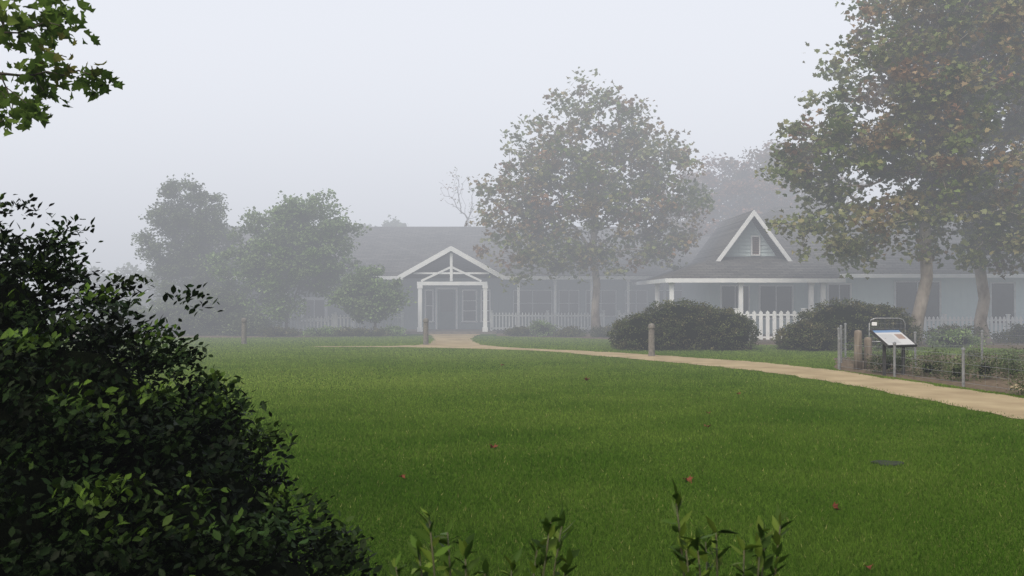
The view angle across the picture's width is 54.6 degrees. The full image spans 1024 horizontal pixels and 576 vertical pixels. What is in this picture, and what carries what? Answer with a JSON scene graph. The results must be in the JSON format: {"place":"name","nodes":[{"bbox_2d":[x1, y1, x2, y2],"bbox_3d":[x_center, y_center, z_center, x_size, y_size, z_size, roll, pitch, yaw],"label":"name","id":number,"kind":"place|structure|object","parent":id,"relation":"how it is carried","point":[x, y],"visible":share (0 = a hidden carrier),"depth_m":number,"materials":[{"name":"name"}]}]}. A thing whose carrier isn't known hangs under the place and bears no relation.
{"place":"outdoors","nodes":[
{"label":"outdoors","id":0,"kind":"place"},
{"bbox_2d":[0,0,1021,296],"label":"sky","id":1,"kind":"structure","parent":0,"point":[375,104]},
{"bbox_2d":[37,297,1023,575],"bbox_3d":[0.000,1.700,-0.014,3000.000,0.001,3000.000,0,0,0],"label":"ground","id":2,"kind":"structure","parent":0,"point":[653,411],"depth_m":10.92,"materials":[{"name":"green plant"}]},
{"bbox_2d":[0,0,124,136],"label":"sycamore tree","id":3,"kind":"object","parent":2,"relation":"on","point":[50,19],"visible":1,"depth_m":6.05,"materials":[{"name":"green plant"}]},
{"bbox_2d":[50,262,183,322],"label":"distant tree","id":4,"kind":"object","parent":2,"relation":"on","point":[147,294],"visible":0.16,"depth_m":57.60,"materials":[{"name":"green plant"}]},
{"bbox_2d":[0,193,382,575],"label":"evergreen bush","id":5,"kind":"object","parent":2,"relation":"on","point":[108,467],"visible":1,"depth_m":3.59,"materials":[{"name":"green plant"}]},
{"bbox_2d":[73,325,406,337],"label":"planting bed","id":6,"kind":"object","parent":2,"relation":"on","point":[220,336],"visible":0.13,"depth_m":41.54,"materials":[{"name":"brown soil"}]},
{"bbox_2d":[93,300,154,334],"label":"garden shrub","id":7,"kind":"object","parent":6,"relation":"on","point":[134,307],"visible":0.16,"depth_m":42.52,"materials":[{"name":"green plant"}]},
{"bbox_2d":[138,297,200,335],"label":"garden shrub","id":8,"kind":"object","parent":6,"relation":"on","point":[172,313],"visible":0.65,"depth_m":42.43,"materials":[{"name":"green plant"}]},
{"bbox_2d":[130,173,244,307],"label":"oak tree","id":9,"kind":"object","parent":6,"relation":"on","point":[199,231],"visible":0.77,"depth_m":45.19,"materials":[{"name":"green plant"}]},
{"bbox_2d":[183,283,251,335],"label":"garden shrub","id":10,"kind":"object","parent":6,"relation":"on","point":[209,324],"visible":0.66,"depth_m":42.60,"materials":[{"name":"green plant"}]},
{"bbox_2d":[254,325,302,336],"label":"garden shrub","id":11,"kind":"object","parent":6,"relation":"on","point":[276,331],"visible":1,"depth_m":41.45,"materials":[{"name":"green plant"}]},
{"bbox_2d":[198,188,371,329],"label":"young tree","id":12,"kind":"object","parent":6,"relation":"on","point":[309,258],"visible":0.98,"depth_m":43.10,"materials":[{"name":"green plant"}]},
{"bbox_2d":[268,314,334,332],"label":"picket fence","id":13,"kind":"object","parent":6,"relation":"on","point":[314,319],"visible":0.23,"depth_m":44.34,"materials":[{"name":"white paint"}]},
{"bbox_2d":[300,325,344,336],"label":"garden shrub","id":14,"kind":"object","parent":6,"relation":"on","point":[324,331],"visible":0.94,"depth_m":41.55,"materials":[{"name":"green plant"}]},
{"bbox_2d":[331,325,361,336],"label":"garden shrub","id":15,"kind":"object","parent":6,"relation":"on","point":[343,332],"visible":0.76,"depth_m":41.57,"materials":[{"name":"green plant"}]},
{"bbox_2d":[334,312,403,331],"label":"picket fence","id":16,"kind":"object","parent":6,"relation":"on","point":[336,317],"visible":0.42,"depth_m":44.34,"materials":[{"name":"white paint"}]},
{"bbox_2d":[349,326,391,336],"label":"garden shrub","id":17,"kind":"object","parent":6,"relation":"on","point":[368,332],"visible":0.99,"depth_m":41.50,"materials":[{"name":"green plant"}]},
{"bbox_2d":[324,264,416,329],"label":"young tree","id":18,"kind":"object","parent":6,"relation":"on","point":[377,301],"visible":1,"depth_m":42.32,"materials":[{"name":"green plant"}]},
{"bbox_2d":[380,324,407,335],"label":"garden shrub","id":19,"kind":"object","parent":6,"relation":"on","point":[395,330],"visible":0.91,"depth_m":42.28,"materials":[{"name":"green plant"}]},
{"bbox_2d":[241,318,246,343],"bbox_3d":[-9.500,1.518,35.189,0.200,0.930,0.200,0,-1,38],"label":"bollard","id":20,"kind":"object","parent":2,"relation":"on","point":[243,331],"visible":0.99,"depth_m":35.12,"materials":[{"name":"wood"}]},
{"bbox_2d":[350,215,407,226],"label":"distant tree","id":21,"kind":"object","parent":2,"relation":"on","point":[397,223],"visible":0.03,"depth_m":63.68,"materials":[{"name":"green plant"}]},
{"bbox_2d":[159,227,710,333],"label":"ranch house","id":22,"kind":"structure","parent":2,"relation":"on","point":[444,273],"depth_m":47.99,"materials":[{"name":"grey wood"}]},
{"bbox_2d":[250,290,271,316],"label":"window","id":23,"kind":"structure","parent":22,"relation":"in","point":[254,292],"depth_m":47.97,"materials":[{"name":"grey glass"}]},
{"bbox_2d":[301,297,327,321],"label":"window","id":24,"kind":"structure","parent":22,"relation":"in","point":[317,307],"depth_m":47.96,"materials":[{"name":"grey glass"}]},
{"bbox_2d":[425,289,433,321],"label":"window","id":25,"kind":"structure","parent":22,"relation":"in","point":[429,293],"depth_m":47.96,"materials":[{"name":"grey glass"}]},
{"bbox_2d":[435,287,457,328],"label":"door","id":26,"kind":"structure","parent":22,"relation":"in","point":[446,298],"depth_m":47.93,"materials":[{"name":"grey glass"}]},
{"bbox_2d":[461,289,477,321],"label":"window","id":27,"kind":"structure","parent":22,"relation":"in","point":[469,296],"depth_m":47.96,"materials":[{"name":"grey glass"}]},
{"bbox_2d":[480,289,490,321],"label":"window","id":28,"kind":"structure","parent":22,"relation":"in","point":[488,290],"depth_m":47.93,"materials":[{"name":"grey glass"}]},
{"bbox_2d":[513,290,551,316],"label":"window","id":29,"kind":"structure","parent":22,"relation":"in","point":[531,301],"depth_m":47.97,"materials":[{"name":"grey glass"}]},
{"bbox_2d":[559,290,579,316],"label":"window","id":30,"kind":"structure","parent":22,"relation":"in","point":[568,299],"depth_m":47.97,"materials":[{"name":"grey glass"}]},
{"bbox_2d":[585,290,616,316],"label":"window","id":31,"kind":"structure","parent":22,"relation":"in","point":[608,298],"depth_m":47.97,"materials":[{"name":"grey glass"}]},
{"bbox_2d":[625,290,647,314],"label":"window","id":32,"kind":"structure","parent":22,"relation":"in","point":[638,298],"depth_m":47.97,"materials":[{"name":"grey glass"}]},
{"bbox_2d":[659,290,681,304],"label":"window","id":33,"kind":"structure","parent":22,"relation":"in","point":[677,293],"depth_m":47.97,"materials":[{"name":"grey glass"}]},
{"bbox_2d":[439,167,487,226],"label":"bare tree","id":34,"kind":"object","parent":2,"relation":"on","point":[470,212],"visible":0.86,"depth_m":58.10,"materials":[{"name":"grey plant"}]},
{"bbox_2d":[389,506,579,575],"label":"leafy shrub","id":35,"kind":"object","parent":2,"relation":"on","point":[443,552],"visible":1,"depth_m":1.81,"materials":[{"name":"green plant"}]},
{"bbox_2d":[604,297,761,350],"bbox_3d":[5.456,1.146,31.916,5.035,1.696,3.158,0,0,0],"label":"round shrub","id":36,"kind":"object","parent":2,"relation":"on","point":[691,326],"visible":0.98,"depth_m":31.00,"materials":[{"name":"green plant"}]},
{"bbox_2d":[682,475,692,482],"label":"fallen leaf","id":37,"kind":"object","parent":2,"relation":"on","point":[689,478],"visible":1,"depth_m":9.05,"materials":[{"name":"brown plant"}]},
{"bbox_2d":[662,479,793,575],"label":"leafy shrub","id":38,"kind":"object","parent":2,"relation":"on","point":[758,546],"visible":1,"depth_m":1.81,"materials":[{"name":"green plant"}]},
{"bbox_2d":[497,333,1023,348],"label":"planting bed","id":39,"kind":"object","parent":2,"relation":"on","point":[774,342],"visible":0.11,"depth_m":36.19,"materials":[{"name":"brown soil"}]},
{"bbox_2d":[500,325,533,335],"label":"garden shrub","id":40,"kind":"object","parent":39,"relation":"on","point":[521,331],"visible":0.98,"depth_m":42.09,"materials":[{"name":"green plant"}]},
{"bbox_2d":[527,319,561,336],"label":"garden shrub","id":41,"kind":"object","parent":39,"relation":"on","point":[539,328],"visible":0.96,"depth_m":41.73,"materials":[{"name":"green plant"}]},
{"bbox_2d":[490,310,604,330],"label":"picket fence","id":42,"kind":"object","parent":39,"relation":"on","point":[602,318],"visible":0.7,"depth_m":45.45,"materials":[{"name":"white paint"}]},
{"bbox_2d":[551,326,588,336],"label":"garden shrub","id":43,"kind":"object","parent":39,"relation":"on","point":[570,331],"visible":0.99,"depth_m":41.18,"materials":[{"name":"green plant"}]},
{"bbox_2d":[465,66,716,332],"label":"sycamore tree","id":44,"kind":"object","parent":39,"relation":"on","point":[578,180],"visible":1,"depth_m":42.20,"materials":[{"name":"green plant"}]},
{"bbox_2d":[586,323,615,337],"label":"garden shrub","id":45,"kind":"object","parent":39,"relation":"on","point":[600,331],"visible":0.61,"depth_m":40.73,"materials":[{"name":"green plant"}]},
{"bbox_2d":[617,310,647,327],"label":"picket fence","id":46,"kind":"object","parent":39,"relation":"on","point":[619,314],"visible":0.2,"depth_m":45.45,"materials":[{"name":"white paint"}]},
{"bbox_2d":[663,139,870,235],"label":"oak tree","id":47,"kind":"object","parent":39,"relation":"on","point":[747,188],"visible":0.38,"depth_m":53.00,"materials":[{"name":"green plant"}]},
{"bbox_2d":[734,308,807,339],"bbox_3d":[9.200,1.304,35.321,2.590,1.160,0.190,0,0,0],"label":"picket fence","id":48,"kind":"object","parent":39,"relation":"on","point":[768,315],"visible":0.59,"depth_m":35.25,"materials":[{"name":"white paint"}]},
{"bbox_2d":[754,0,1023,346],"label":"sycamore tree","id":49,"kind":"object","parent":39,"relation":"on","point":[907,58],"visible":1,"depth_m":32.07,"materials":[{"name":"green plant"}]},
{"bbox_2d":[923,323,989,345],"bbox_3d":[15.349,1.619,34.573,2.318,0.803,1.712,0,0,0],"label":"garden shrub","id":50,"kind":"object","parent":39,"relation":"on","point":[953,327],"visible":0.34,"depth_m":34.47,"materials":[{"name":"green plant"}]},
{"bbox_2d":[923,326,991,347],"bbox_3d":[14.661,1.637,32.951,1.820,0.778,1.717,0,-1,-24],"label":"garden shrub","id":51,"kind":"object","parent":39,"relation":"on","point":[965,339],"visible":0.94,"depth_m":32.69,"materials":[{"name":"green plant"}]},
{"bbox_2d":[916,3,1023,343],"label":"sycamore tree","id":52,"kind":"object","parent":39,"relation":"on","point":[1014,122],"visible":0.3,"depth_m":34.22,"materials":[{"name":"green plant"}]},
{"bbox_2d":[923,314,1023,339],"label":"picket fence","id":53,"kind":"object","parent":39,"relation":"on","point":[943,320],"visible":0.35,"depth_m":38.15,"materials":[{"name":"white paint"}]},
{"bbox_2d":[989,323,1023,342],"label":"garden shrub","id":54,"kind":"object","parent":39,"relation":"on","point":[1015,334],"visible":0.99,"depth_m":35.81,"materials":[{"name":"green plant"}]},
{"bbox_2d":[632,207,1023,340],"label":"gabled house","id":55,"kind":"structure","parent":2,"relation":"on","point":[744,262],"depth_m":40.00,"materials":[{"name":"blue"}]},
{"bbox_2d":[720,285,749,317],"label":"window","id":56,"kind":"structure","parent":55,"relation":"in","point":[728,293],"depth_m":41.17,"materials":[{"name":"grey glass"}]},
{"bbox_2d":[758,285,793,318],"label":"window","id":57,"kind":"structure","parent":55,"relation":"in","point":[777,298],"depth_m":41.17,"materials":[{"name":"grey glass"}]},
{"bbox_2d":[827,283,851,304],"bbox_3d":[13.175,0.471,39.958,1.050,1.340,0.120,0,0,0],"label":"window","id":58,"kind":"structure","parent":55,"relation":"in","point":[839,290],"depth_m":39.97,"materials":[{"name":"grey glass"}]},
{"bbox_2d":[894,281,940,318],"bbox_3d":[16.325,0.521,39.957,1.950,1.640,0.120,0,0,0],"label":"window","id":59,"kind":"structure","parent":55,"relation":"in","point":[905,292],"depth_m":39.96,"materials":[{"name":"grey glass"}]},
{"bbox_2d":[989,282,1015,324],"bbox_3d":[19.750,0.621,39.956,1.100,1.740,0.120,0,0,0],"label":"window","id":60,"kind":"structure","parent":55,"relation":"in","point":[1002,294],"depth_m":39.96,"materials":[{"name":"grey glass"}]},
{"bbox_2d":[772,297,924,350],"bbox_3d":[10.683,1.138,31.649,4.894,1.702,3.206,0,0,0],"label":"round shrub","id":61,"kind":"object","parent":2,"relation":"on","point":[817,331],"visible":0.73,"depth_m":30.89,"materials":[{"name":"green plant"}]},
{"bbox_2d":[871,460,903,466],"bbox_3d":[3.812,1.770,10.032,0.333,0.021,0.314,0,0,0],"label":"valve cover","id":62,"kind":"object","parent":2,"relation":"on","point":[895,463],"visible":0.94,"depth_m":10.01,"materials":[{"name":"black plastic"}]},
{"bbox_2d":[310,334,1023,418],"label":"path","id":63,"kind":"structure","parent":0,"point":[1009,406],"depth_m":20.60,"materials":[{"name":"beige concrete"}]},
{"bbox_2d":[423,318,428,344],"bbox_3d":[-3.000,1.513,34.589,0.200,0.930,0.200,0,0,-23],"label":"bollard","id":64,"kind":"object","parent":63,"relation":"on","point":[425,332],"visible":1,"depth_m":34.51,"materials":[{"name":"wood"}]},
{"bbox_2d":[648,323,654,355],"bbox_3d":[3.950,1.460,28.089,0.200,0.930,0.200,0,0,0],"label":"bollard","id":65,"kind":"object","parent":63,"relation":"on","point":[651,339],"visible":0.99,"depth_m":28.01,"materials":[{"name":"wood"}]},
{"bbox_2d":[834,355,1023,394],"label":"garden soil","id":66,"kind":"structure","parent":0,"point":[988,382],"depth_m":20.65,"materials":[{"name":"brown soil"}]},
{"bbox_2d":[837,323,846,362],"bbox_3d":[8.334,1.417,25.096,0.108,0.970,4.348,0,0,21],"label":"fence post","id":67,"kind":"object","parent":66,"relation":"on","point":[840,336],"visible":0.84,"depth_m":27.06,"materials":[{"name":"metal"}]},
{"bbox_2d":[868,318,905,364],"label":"garden gate","id":68,"kind":"structure","parent":67,"relation":"attached to","point":[874,323],"depth_m":23.48,"materials":[{"name":"metal"}]},
{"bbox_2d":[828,334,881,359],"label":"garden plant","id":69,"kind":"object","parent":66,"relation":"on","point":[853,348],"visible":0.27,"depth_m":26.42,"materials":[{"name":"green plant"}]},
{"bbox_2d":[854,330,862,369],"bbox_3d":[7.980,1.424,22.889,0.200,0.920,0.200,0,0,0],"label":"wooden post","id":70,"kind":"object","parent":66,"relation":"on","point":[858,363],"visible":0.98,"depth_m":22.81,"materials":[{"name":"brown wood"}]},
{"bbox_2d":[841,343,892,363],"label":"garden plant","id":71,"kind":"object","parent":66,"relation":"on","point":[873,354],"visible":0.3,"depth_m":24.88,"materials":[{"name":"green plant"}]},
{"bbox_2d":[864,337,871,368],"bbox_3d":[8.280,1.510,23.089,0.200,0.750,0.200,0,0,0],"label":"wooden post","id":72,"kind":"object","parent":66,"relation":"on","point":[867,343],"visible":0.86,"depth_m":23.02,"materials":[{"name":"brown wood"}]},
{"bbox_2d":[864,347,907,373],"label":"garden plant","id":73,"kind":"object","parent":66,"relation":"on","point":[888,366],"visible":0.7,"depth_m":21.81,"materials":[{"name":"green plant"}]},
{"bbox_2d":[872,342,906,359],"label":"garden plant","id":74,"kind":"object","parent":66,"relation":"on","point":[888,354],"visible":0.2,"depth_m":25.61,"materials":[{"name":"green plant"}]},
{"bbox_2d":[869,329,916,375],"bbox_3d":[8.179,1.380,21.292,0.820,0.981,0.552,0,-1,-24],"label":"information sign","id":75,"kind":"object","parent":66,"relation":"on","point":[887,338],"visible":0.96,"depth_m":21.24,"materials":[{"name":"metal"}]},
{"bbox_2d":[876,348,928,372],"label":"garden plant","id":76,"kind":"object","parent":66,"relation":"on","point":[907,353],"visible":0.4,"depth_m":22.08,"materials":[{"name":"green plant"}]},
{"bbox_2d":[889,350,921,362],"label":"garden plant","id":77,"kind":"object","parent":66,"relation":"on","point":[908,357],"visible":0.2,"depth_m":24.82,"materials":[{"name":"green plant"}]},
{"bbox_2d":[897,342,951,376],"bbox_3d":[8.660,1.513,20.994,1.296,0.746,1.240,0,0,0],"label":"garden plant","id":78,"kind":"object","parent":66,"relation":"on","point":[925,366],"visible":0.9,"depth_m":20.83,"materials":[{"name":"green plant"}]},
{"bbox_2d":[838,338,1023,389],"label":"wire fence","id":79,"kind":"object","parent":66,"relation":"on","point":[894,360],"visible":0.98,"depth_m":20.30,"materials":[{"name":"metal"}]},
{"bbox_2d":[909,347,959,374],"bbox_3d":[9.162,1.574,21.442,1.375,0.633,1.128,0,-1,-42],"label":"garden plant","id":80,"kind":"object","parent":66,"relation":"on","point":[937,360],"visible":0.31,"depth_m":21.41,"materials":[{"name":"green plant"}]},
{"bbox_2d":[928,352,987,381],"bbox_3d":[8.924,1.591,19.939,1.072,0.612,1.193,0,0,0],"label":"garden plant","id":81,"kind":"object","parent":66,"relation":"on","point":[958,370],"visible":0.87,"depth_m":19.82,"materials":[{"name":"green plant"}]},
{"bbox_2d":[940,352,990,372],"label":"garden plant","id":82,"kind":"object","parent":66,"relation":"on","point":[969,369],"visible":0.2,"depth_m":22.05,"materials":[{"name":"green plant"}]},
{"bbox_2d":[914,330,1023,364],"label":"wire fence","id":83,"kind":"object","parent":66,"relation":"on","point":[981,331],"visible":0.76,"depth_m":24.26,"materials":[{"name":"metal"}]},
{"bbox_2d":[949,342,997,357],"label":"garden plant","id":84,"kind":"object","parent":66,"relation":"on","point":[976,350],"visible":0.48,"depth_m":26.83,"materials":[{"name":"green plant"}]},
{"bbox_2d":[958,345,996,359],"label":"garden plant","id":85,"kind":"object","parent":66,"relation":"on","point":[972,353],"visible":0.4,"depth_m":26.33,"materials":[{"name":"green plant"}]},
{"bbox_2d":[948,345,1012,380],"bbox_3d":[9.591,1.513,20.169,1.133,0.754,1.153,0,-1,-44],"label":"garden plant","id":86,"kind":"object","parent":66,"relation":"on","point":[987,370],"visible":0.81,"depth_m":20.10,"materials":[{"name":"green plant"}]},
{"bbox_2d":[968,349,1011,371],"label":"garden plant","id":87,"kind":"object","parent":66,"relation":"on","point":[985,362],"visible":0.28,"depth_m":22.25,"materials":[{"name":"green plant"}]},
{"bbox_2d":[987,338,1023,363],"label":"garden plant","id":88,"kind":"object","parent":66,"relation":"on","point":[1004,350],"visible":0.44,"depth_m":24.84,"materials":[{"name":"green plant"}]},
{"bbox_2d":[987,349,1023,368],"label":"garden plant","id":89,"kind":"object","parent":66,"relation":"on","point":[1013,358],"visible":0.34,"depth_m":22.53,"materials":[{"name":"green plant"}]},
{"bbox_2d":[988,355,1023,377],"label":"garden plant","id":90,"kind":"object","parent":66,"relation":"on","point":[1006,369],"visible":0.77,"depth_m":20.59,"materials":[{"name":"green plant"}]},
{"bbox_2d":[990,347,1022,366],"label":"garden plant","id":91,"kind":"object","parent":66,"relation":"on","point":[1009,357],"visible":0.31,"depth_m":23.86,"materials":[{"name":"green plant"}]},
{"bbox_2d":[995,367,1023,394],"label":"garden plant","id":92,"kind":"object","parent":66,"relation":"on","point":[1020,384],"visible":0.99,"depth_m":17.07,"materials":[{"name":"green plant"}]}
]}

